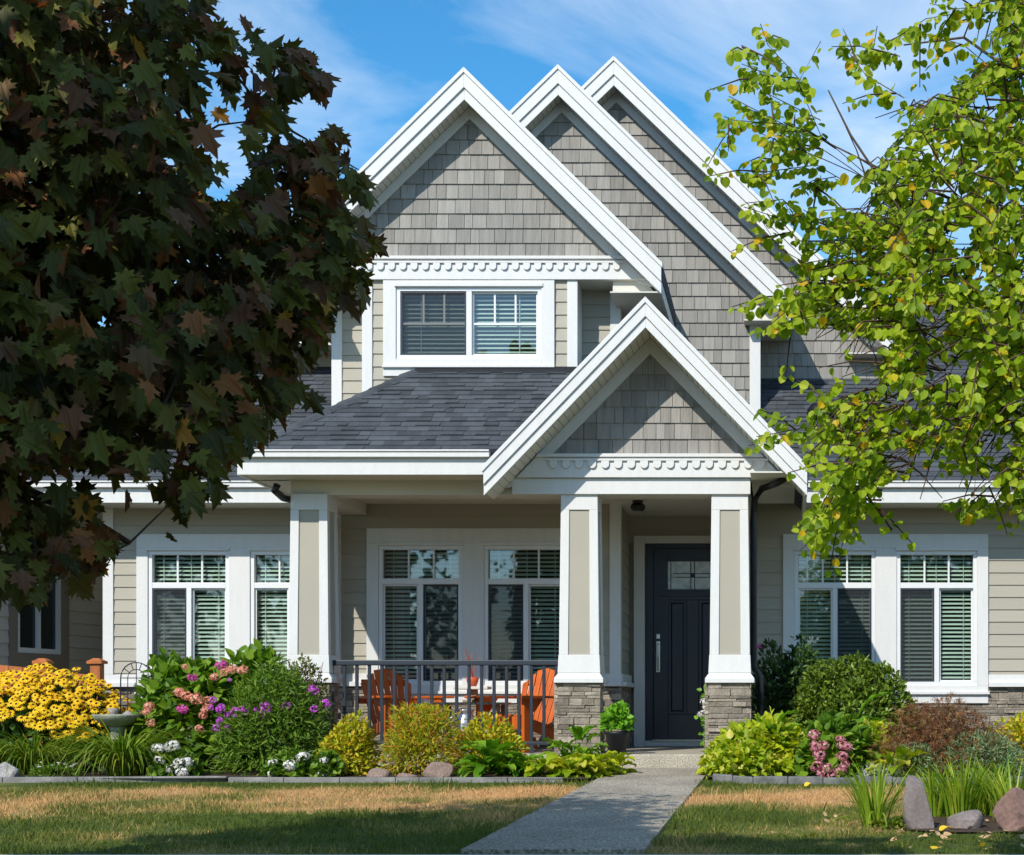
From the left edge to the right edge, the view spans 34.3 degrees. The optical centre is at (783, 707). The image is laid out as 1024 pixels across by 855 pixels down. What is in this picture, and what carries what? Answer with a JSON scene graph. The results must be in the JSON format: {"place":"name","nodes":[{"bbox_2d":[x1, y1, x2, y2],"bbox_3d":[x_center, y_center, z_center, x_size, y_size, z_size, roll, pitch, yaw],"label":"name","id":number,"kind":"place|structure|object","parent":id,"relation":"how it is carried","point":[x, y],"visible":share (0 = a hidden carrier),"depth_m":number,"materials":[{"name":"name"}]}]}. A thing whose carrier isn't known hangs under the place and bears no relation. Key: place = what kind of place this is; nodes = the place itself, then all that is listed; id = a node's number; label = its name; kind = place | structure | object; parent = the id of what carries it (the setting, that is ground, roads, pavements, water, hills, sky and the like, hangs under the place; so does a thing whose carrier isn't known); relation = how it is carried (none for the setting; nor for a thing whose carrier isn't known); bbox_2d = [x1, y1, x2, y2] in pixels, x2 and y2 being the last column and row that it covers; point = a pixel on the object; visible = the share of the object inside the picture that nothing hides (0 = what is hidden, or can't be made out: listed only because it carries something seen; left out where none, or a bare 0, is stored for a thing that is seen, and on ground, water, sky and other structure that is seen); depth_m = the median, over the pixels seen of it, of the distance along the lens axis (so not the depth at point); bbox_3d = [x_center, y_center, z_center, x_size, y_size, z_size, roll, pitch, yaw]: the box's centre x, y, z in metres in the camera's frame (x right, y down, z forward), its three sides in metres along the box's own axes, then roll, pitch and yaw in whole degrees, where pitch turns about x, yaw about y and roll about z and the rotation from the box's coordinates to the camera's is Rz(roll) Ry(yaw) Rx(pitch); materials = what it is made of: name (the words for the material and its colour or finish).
{"place":"outdoors","nodes":[
{"label":"outdoors","id":0,"kind":"place"},
{"bbox_2d":[0,769,1023,853],"bbox_3d":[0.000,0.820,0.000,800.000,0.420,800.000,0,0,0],"label":"ground","id":1,"kind":"structure","parent":0,"point":[168,829],"depth_m":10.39,"materials":[{"name":"plant"}]},
{"bbox_2d":[0,473,102,673],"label":"house","id":2,"kind":"structure","parent":1,"relation":"on","point":[62,630],"depth_m":19.56,"materials":[{"name":"beige wood"}]},
{"bbox_2d":[18,576,60,654],"bbox_3d":[-8.844,-1.155,19.187,0.065,1.030,0.880,0,0,8],"label":"window","id":3,"kind":"structure","parent":2,"relation":"in","point":[40,633],"depth_m":19.32,"materials":[{"name":"glass"}]},
{"bbox_2d":[0,776,228,782],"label":"garden edging","id":4,"kind":"object","parent":1,"relation":"on","point":[124,778],"visible":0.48,"depth_m":14.27,"materials":[{"name":"grey concrete"}]},
{"bbox_2d":[0,0,388,613],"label":"maple tree","id":5,"kind":"object","parent":1,"relation":"on","point":[90,237],"visible":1,"depth_m":5.49,"materials":[{"name":"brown plant"}]},
{"bbox_2d":[20,758,592,778],"bbox_3d":[-5.560,0.600,16.325,7.880,0.049,4.250,0,0,0],"label":"planting bed","id":6,"kind":"object","parent":1,"relation":"on","point":[229,774],"visible":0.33,"depth_m":14.73,"materials":[{"name":"brown soil"}]},
{"bbox_2d":[0,762,19,776],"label":"garden rock","id":7,"kind":"object","parent":6,"relation":"on","point":[11,771],"visible":0.69,"depth_m":14.38,"materials":[{"name":"white stone"}]},
{"bbox_2d":[0,730,39,763],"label":"day lily","id":8,"kind":"object","parent":6,"relation":"on","point":[15,744],"visible":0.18,"depth_m":14.94,"materials":[{"name":"green plant"}]},
{"bbox_2d":[0,718,98,774],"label":"day lily","id":9,"kind":"object","parent":6,"relation":"on","point":[26,760],"visible":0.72,"depth_m":14.80,"materials":[{"name":"green plant"}]},
{"bbox_2d":[0,658,107,762],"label":"fence","id":10,"kind":"object","parent":6,"relation":"on","point":[97,667],"visible":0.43,"depth_m":17.16,"materials":[{"name":"brown wood"}]},
{"bbox_2d":[26,761,84,776],"bbox_3d":[-6.540,0.561,14.557,0.520,0.169,0.326,0,0,0],"label":"alyssum","id":11,"kind":"object","parent":6,"relation":"on","point":[46,769],"visible":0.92,"depth_m":14.52,"materials":[{"name":"green plant"}]},
{"bbox_2d":[0,662,140,772],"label":"yellow daisies","id":12,"kind":"object","parent":6,"relation":"on","point":[68,694],"visible":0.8,"depth_m":15.31,"materials":[{"name":"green plant"}]},
{"bbox_2d":[92,714,142,772],"bbox_3d":[-6.270,0.337,15.250,0.450,0.547,0.450,0,0,0],"label":"bird bath","id":13,"kind":"object","parent":6,"relation":"on","point":[115,722],"visible":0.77,"depth_m":15.12,"materials":[{"name":"stone"}]},
{"bbox_2d":[108,708,118,713],"bbox_3d":[-6.300,0.055,15.230,0.100,0.100,0.100,0,0,0],"label":"cup","id":14,"kind":"object","parent":13,"relation":"in","point":[113,710],"visible":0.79,"depth_m":15.20,"materials":[{"name":"white ceramic"}]},
{"bbox_2d":[28,707,207,776],"bbox_3d":[-6.046,0.298,14.758,1.663,0.649,1.621,0,0,0],"label":"day lily","id":15,"kind":"object","parent":6,"relation":"on","point":[116,757],"visible":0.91,"depth_m":14.60,"materials":[{"name":"green plant"}]},
{"bbox_2d":[120,662,152,726],"bbox_3d":[-6.213,0.086,15.550,0.310,1.049,0.012,0,0,0],"label":"trellis","id":16,"kind":"object","parent":6,"relation":"on","point":[127,691],"visible":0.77,"depth_m":15.55,"materials":[{"name":"black metal"}]},
{"bbox_2d":[145,740,206,775],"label":"white geranium","id":17,"kind":"object","parent":6,"relation":"on","point":[189,765],"visible":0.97,"depth_m":14.53,"materials":[{"name":"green plant"}]},
{"bbox_2d":[121,638,290,771],"bbox_3d":[-5.529,-0.006,15.568,1.692,1.338,1.292,0,0,0],"label":"hydrangea","id":18,"kind":"object","parent":6,"relation":"on","point":[179,690],"visible":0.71,"depth_m":15.30,"materials":[{"name":"green plant"}]},
{"bbox_2d":[205,652,333,775],"bbox_3d":[-4.715,0.083,15.047,1.289,1.210,1.187,0,0,0],"label":"phlox","id":19,"kind":"object","parent":6,"relation":"on","point":[246,700],"visible":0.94,"depth_m":14.79,"materials":[{"name":"green plant"}]},
{"bbox_2d":[259,747,312,776],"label":"white geranium","id":20,"kind":"object","parent":6,"relation":"on","point":[293,763],"visible":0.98,"depth_m":14.40,"materials":[{"name":"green plant"}]},
{"bbox_2d":[260,653,337,764],"bbox_3d":[-4.639,0.051,15.574,0.787,1.181,0.681,0,0,0],"label":"olive shrub","id":21,"kind":"object","parent":6,"relation":"on","point":[300,670],"visible":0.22,"depth_m":15.52,"materials":[{"name":"green plant"}]},
{"bbox_2d":[309,749,345,776],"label":"white geranium","id":22,"kind":"object","parent":6,"relation":"on","point":[329,763],"visible":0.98,"depth_m":14.39,"materials":[{"name":"green plant"}]},
{"bbox_2d":[315,708,385,775],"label":"golden shrub","id":23,"kind":"object","parent":6,"relation":"on","point":[354,749],"visible":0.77,"depth_m":14.70,"materials":[{"name":"yellow plant"}]},
{"bbox_2d":[367,768,390,776],"bbox_3d":[-3.631,0.620,14.499,0.225,0.159,0.128,0,0,0],"label":"garden rock","id":24,"kind":"object","parent":6,"relation":"on","point":[377,772],"visible":0.5,"depth_m":14.46,"materials":[{"name":"beige stone"}]},
{"bbox_2d":[396,773,416,776],"bbox_3d":[-3.364,0.636,14.487,0.190,0.109,0.121,0,0,0],"label":"garden rock","id":25,"kind":"object","parent":6,"relation":"on","point":[404,775],"visible":0.29,"depth_m":14.45,"materials":[{"name":"grey stone"}]},
{"bbox_2d":[379,700,472,774],"bbox_3d":[-3.285,0.296,14.906,0.886,0.752,0.770,0,0,0],"label":"nandina","id":26,"kind":"object","parent":6,"relation":"on","point":[420,740],"visible":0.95,"depth_m":14.79,"materials":[{"name":"yellow plant"}]},
{"bbox_2d":[423,762,454,776],"bbox_3d":[-3.082,0.594,14.501,0.280,0.218,0.208,0,0,0],"label":"garden rock","id":27,"kind":"object","parent":6,"relation":"on","point":[438,769],"visible":0.66,"depth_m":14.43,"materials":[{"name":"grey stone"}]},
{"bbox_2d":[445,711,529,771],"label":"golden shrub","id":28,"kind":"object","parent":6,"relation":"on","point":[501,730],"visible":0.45,"depth_m":15.07,"materials":[{"name":"yellow plant"}]},
{"bbox_2d":[453,739,544,776],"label":"hosta","id":29,"kind":"object","parent":6,"relation":"on","point":[492,753],"visible":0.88,"depth_m":14.53,"materials":[{"name":"green plant"}]},
{"bbox_2d":[541,725,609,762],"bbox_3d":[-1.963,0.380,15.372,0.650,0.444,0.696,0,0,-33],"label":"bergenia","id":30,"kind":"object","parent":6,"relation":"on","point":[579,732],"visible":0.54,"depth_m":15.32,"materials":[{"name":"green plant"}]},
{"bbox_2d":[519,750,636,778],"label":"lime hosta","id":31,"kind":"object","parent":6,"relation":"on","point":[553,764],"visible":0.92,"depth_m":14.58,"materials":[{"name":"green plant"}]},
{"bbox_2d":[228,777,563,782],"bbox_3d":[-3.405,0.676,14.260,2.949,0.126,0.099,0,0,0],"label":"garden edging","id":32,"kind":"object","parent":1,"relation":"on","point":[355,779],"visible":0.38,"depth_m":14.22,"materials":[{"name":"grey concrete"}]},
{"bbox_2d":[28,56,1023,767],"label":"house","id":33,"kind":"structure","parent":1,"relation":"on","point":[540,368],"depth_m":17.87,"materials":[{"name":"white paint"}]},
{"bbox_2d":[148,551,228,678],"bbox_3d":[-6.782,-1.019,19.233,0.925,1.539,1.522,0,0,0],"label":"window","id":34,"kind":"structure","parent":33,"relation":"in","point":[188,591],"depth_m":18.51,"materials":[{"name":"glass"}]},
{"bbox_2d":[250,551,289,669],"bbox_3d":[-5.619,-1.019,19.233,0.920,1.539,1.522,0,0,0],"label":"window","id":35,"kind":"structure","parent":33,"relation":"in","point":[269,570],"depth_m":18.58,"materials":[{"name":"glass"}]},
{"bbox_2d":[354,668,453,750],"bbox_3d":[-4.054,0.020,17.042,0.810,0.880,1.058,0,0,-38],"label":"garden chair","id":36,"kind":"object","parent":33,"relation":"on","point":[388,685],"visible":0.47,"depth_m":17.15,"materials":[{"name":"orange wood"}]},
{"bbox_2d":[379,546,461,684],"bbox_3d":[-4.003,-1.019,18.633,0.925,1.539,1.522,0,0,0],"label":"window","id":37,"kind":"structure","parent":33,"relation":"in","point":[420,587],"depth_m":17.89,"materials":[{"name":"glass"}]},
{"bbox_2d":[331,660,557,752],"bbox_3d":[-3.405,-0.008,16.270,2.316,0.937,0.056,0,0,0],"label":"railing","id":38,"kind":"object","parent":33,"relation":"on","point":[456,663],"visible":0.62,"depth_m":16.25,"materials":[{"name":"grey metal"}]},
{"bbox_2d":[448,708,479,752],"bbox_3d":[-3.270,0.230,16.620,0.250,0.460,0.250,0,0,44],"label":"milk can","id":39,"kind":"object","parent":33,"relation":"on","point":[463,713],"visible":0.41,"depth_m":16.53,"materials":[{"name":"metal"}]},
{"bbox_2d":[396,287,541,358],"bbox_3d":[-3.400,-4.162,18.283,1.575,0.781,1.522,0,0,0],"label":"window","id":40,"kind":"structure","parent":33,"relation":"in","point":[432,322],"depth_m":17.54,"materials":[{"name":"glass"}]},
{"bbox_2d":[434,702,510,741],"bbox_3d":[-3.247,0.203,16.950,0.722,0.515,0.480,0,0,0],"label":"side table","id":41,"kind":"object","parent":33,"relation":"on","point":[498,704],"visible":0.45,"depth_m":16.74,"materials":[{"name":"brown wood"}]},
{"bbox_2d":[453,686,491,701],"bbox_3d":[-3.248,-0.138,16.930,0.360,0.165,0.240,0,0,0],"label":"pedestal stand","id":42,"kind":"object","parent":41,"relation":"on","point":[474,690],"visible":0.73,"depth_m":16.85,"materials":[{"name":"white wood"}]},
{"bbox_2d":[463,649,479,685],"bbox_3d":[-3.245,-0.421,16.907,0.167,0.402,0.202,0,0,-17],"label":"flower pot","id":43,"kind":"object","parent":42,"relation":"on","point":[474,681],"visible":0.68,"depth_m":16.90,"materials":[{"name":"orange ceramic"}]},
{"bbox_2d":[464,668,554,752],"bbox_3d":[-2.693,0.020,16.991,0.810,0.880,1.058,0,0,30],"label":"garden chair","id":44,"kind":"object","parent":33,"relation":"on","point":[537,709],"visible":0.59,"depth_m":16.90,"materials":[{"name":"orange wood"}]},
{"bbox_2d":[484,546,559,684],"bbox_3d":[-2.841,-1.019,18.633,0.920,1.539,1.522,0,0,0],"label":"window","id":45,"kind":"structure","parent":33,"relation":"in","point":[522,583],"depth_m":17.89,"materials":[{"name":"glass"}]},
{"bbox_2d":[598,700,635,753],"bbox_3d":[-1.645,0.190,16.027,0.372,0.539,0.360,0,0,0],"label":"potted basil","id":46,"kind":"object","parent":33,"relation":"on","point":[617,715],"visible":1,"depth_m":15.94,"materials":[{"name":"green plant"}]},
{"bbox_2d":[631,500,644,510],"bbox_3d":[-1.563,-2.187,17.581,0.118,0.126,0.172,0,0,-42],"label":"ceiling light","id":47,"kind":"object","parent":33,"relation":"attached to","point":[637,505],"visible":1,"depth_m":17.54,"materials":[{"name":"black metal"}]},
{"bbox_2d":[654,548,710,739],"bbox_3d":[-1.060,-0.748,18.972,0.920,2.245,0.125,0,0,0],"label":"door","id":48,"kind":"structure","parent":33,"relation":"in","point":[682,576],"depth_m":18.99,"materials":[{"name":"blue paint"}]},
{"bbox_2d":[694,685,707,745],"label":"climbing rose","id":49,"kind":"object","parent":33,"relation":"on","point":[702,743],"visible":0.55,"depth_m":16.71,"materials":[{"name":"green plant"}]},
{"bbox_2d":[794,551,874,675],"bbox_3d":[0.592,-1.019,19.233,0.925,1.539,1.522,0,0,0],"label":"window","id":50,"kind":"structure","parent":33,"relation":"in","point":[845,607],"depth_m":18.49,"materials":[{"name":"glass"}]},
{"bbox_2d":[897,551,976,685],"bbox_3d":[1.755,-1.019,19.233,0.920,1.539,1.522,0,0,0],"label":"window","id":51,"kind":"structure","parent":33,"relation":"in","point":[937,590],"depth_m":18.50,"materials":[{"name":"plastic"}]},
{"bbox_2d":[702,0,1023,577],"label":"katsura tree","id":52,"kind":"object","parent":1,"relation":"on","point":[906,234],"visible":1,"depth_m":6.07,"materials":[{"name":"green plant"}]},
{"bbox_2d":[706,758,1021,780],"bbox_3d":[2.650,0.612,16.250,6.700,0.074,4.400,0,0,0],"label":"planting bed","id":53,"kind":"object","parent":1,"relation":"on","point":[866,767],"visible":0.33,"depth_m":15.04,"materials":[{"name":"brown soil"}]},
{"bbox_2d":[696,707,819,778],"bbox_3d":[-0.183,0.341,14.947,1.073,0.725,1.196,0,0,34],"label":"lime ground cover","id":54,"kind":"object","parent":53,"relation":"on","point":[766,743],"visible":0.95,"depth_m":14.76,"materials":[{"name":"green plant"}]},
{"bbox_2d":[751,633,831,728],"bbox_3d":[0.073,-0.086,17.308,1.085,1.455,0.819,0,0,0],"label":"dark shrub","id":55,"kind":"object","parent":53,"relation":"on","point":[789,679],"visible":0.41,"depth_m":17.18,"materials":[{"name":"green plant"}]},
{"bbox_2d":[791,710,895,777],"bbox_3d":[0.611,0.364,14.867,1.288,0.693,0.912,0,0,-43],"label":"hydrangea","id":56,"kind":"object","parent":53,"relation":"on","point":[838,733],"visible":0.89,"depth_m":14.56,"materials":[{"name":"green plant"}]},
{"bbox_2d":[791,650,924,759],"bbox_3d":[0.756,0.018,16.645,1.445,1.249,1.177,0,0,0],"label":"boxwood","id":57,"kind":"object","parent":53,"relation":"on","point":[847,693],"visible":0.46,"depth_m":16.55,"materials":[{"name":"green plant"}]},
{"bbox_2d":[818,692,915,759],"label":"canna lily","id":58,"kind":"object","parent":53,"relation":"on","point":[866,702],"visible":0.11,"depth_m":15.38,"materials":[{"name":"green plant"}]},
{"bbox_2d":[856,762,899,776],"bbox_3d":[0.853,0.562,14.246,0.391,0.210,0.350,0,0,35],"label":"dusty miller","id":59,"kind":"object","parent":53,"relation":"on","point":[864,771],"visible":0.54,"depth_m":14.22,"materials":[{"name":"plant"}]},
{"bbox_2d":[865,745,933,776],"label":"lime hosta","id":60,"kind":"object","parent":53,"relation":"on","point":[902,751],"visible":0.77,"depth_m":14.27,"materials":[{"name":"green plant"}]},
{"bbox_2d":[867,691,1020,776],"bbox_3d":[1.477,0.251,14.744,1.516,0.843,1.050,0,0,0],"label":"lace maple","id":61,"kind":"object","parent":53,"relation":"on","point":[933,735],"visible":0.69,"depth_m":14.54,"materials":[{"name":"brown plant"}]},
{"bbox_2d":[890,730,1023,777],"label":"juniper","id":62,"kind":"object","parent":53,"relation":"on","point":[991,754],"visible":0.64,"depth_m":14.35,"materials":[{"name":"green plant"}]},
{"bbox_2d":[988,709,1023,767],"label":"golden shrub","id":63,"kind":"object","parent":53,"relation":"on","point":[1017,731],"visible":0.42,"depth_m":15.34,"materials":[{"name":"yellow plant"}]},
{"bbox_2d":[713,773,1022,784],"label":"garden edging","id":64,"kind":"object","parent":1,"relation":"on","point":[813,780],"visible":0.34,"depth_m":14.02,"materials":[{"name":"concrete"}]},
{"bbox_2d":[821,756,918,827],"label":"iris","id":65,"kind":"object","parent":1,"relation":"on","point":[872,807],"visible":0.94,"depth_m":10.38,"materials":[{"name":"green plant"}]},
{"bbox_2d":[901,815,1023,831],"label":"planting bed","id":66,"kind":"object","parent":1,"relation":"on","point":[990,825],"visible":0.25,"depth_m":10.28,"materials":[{"name":"brown soil"}]},
{"bbox_2d":[903,775,934,828],"bbox_3d":[0.860,0.626,10.248,0.203,0.396,0.094,0,0,0],"label":"standing stone","id":67,"kind":"object","parent":66,"relation":"on","point":[917,813],"visible":0.92,"depth_m":10.21,"materials":[{"name":"grey stone"}]},
{"bbox_2d":[888,763,971,816],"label":"iris","id":68,"kind":"object","parent":66,"relation":"on","point":[934,805],"visible":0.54,"depth_m":10.96,"materials":[{"name":"green plant"}]},
{"bbox_2d":[939,825,946,830],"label":"fallen leaf","id":69,"kind":"object","parent":66,"relation":"on","point":[942,827],"visible":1,"depth_m":10.04,"materials":[{"name":"yellow plant"}]},
{"bbox_2d":[905,750,1018,817],"bbox_3d":[1.201,0.511,10.985,0.755,0.482,0.751,0,0,-26],"label":"iris","id":70,"kind":"object","parent":66,"relation":"on","point":[963,794],"visible":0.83,"depth_m":10.86,"materials":[{"name":"green plant"}]},
{"bbox_2d":[946,810,983,828],"bbox_3d":[1.161,0.731,10.293,0.243,0.162,0.175,0,0,0],"label":"rock","id":71,"kind":"object","parent":66,"relation":"on","point":[972,818],"visible":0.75,"depth_m":10.24,"materials":[{"name":"grey stone"}]},
{"bbox_2d":[934,752,1023,815],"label":"iris","id":72,"kind":"object","parent":66,"relation":"on","point":[986,809],"visible":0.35,"depth_m":11.05,"materials":[{"name":"green plant"}]},
{"bbox_2d":[965,754,1023,820],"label":"iris","id":73,"kind":"object","parent":66,"relation":"on","point":[1001,792],"visible":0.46,"depth_m":10.66,"materials":[{"name":"green plant"}]},
{"bbox_2d":[992,787,1023,832],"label":"standing stone","id":74,"kind":"object","parent":66,"relation":"on","point":[1008,812],"visible":0.88,"depth_m":10.09,"materials":[{"name":"stone"}]},
{"bbox_2d":[0,854,1023,854],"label":"pavement","id":75,"kind":"structure","parent":0,"point":[511,854],"depth_m":8.87,"materials":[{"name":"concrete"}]},
{"bbox_2d":[29,0,1023,326],"label":"sky","id":76,"kind":"structure","parent":0,"point":[390,57],"materials":[{"name":"blue"}]},
{"bbox_2d":[461,768,705,853],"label":"path","id":77,"kind":"structure","parent":0,"point":[626,813],"depth_m":10.78,"materials":[{"name":"concrete"}]},
{"bbox_2d":[757,644,773,692],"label":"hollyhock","id":78,"kind":"object","parent":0,"point":[759,646],"visible":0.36,"depth_m":17.47,"materials":[{"name":"green plant"}]}
]}

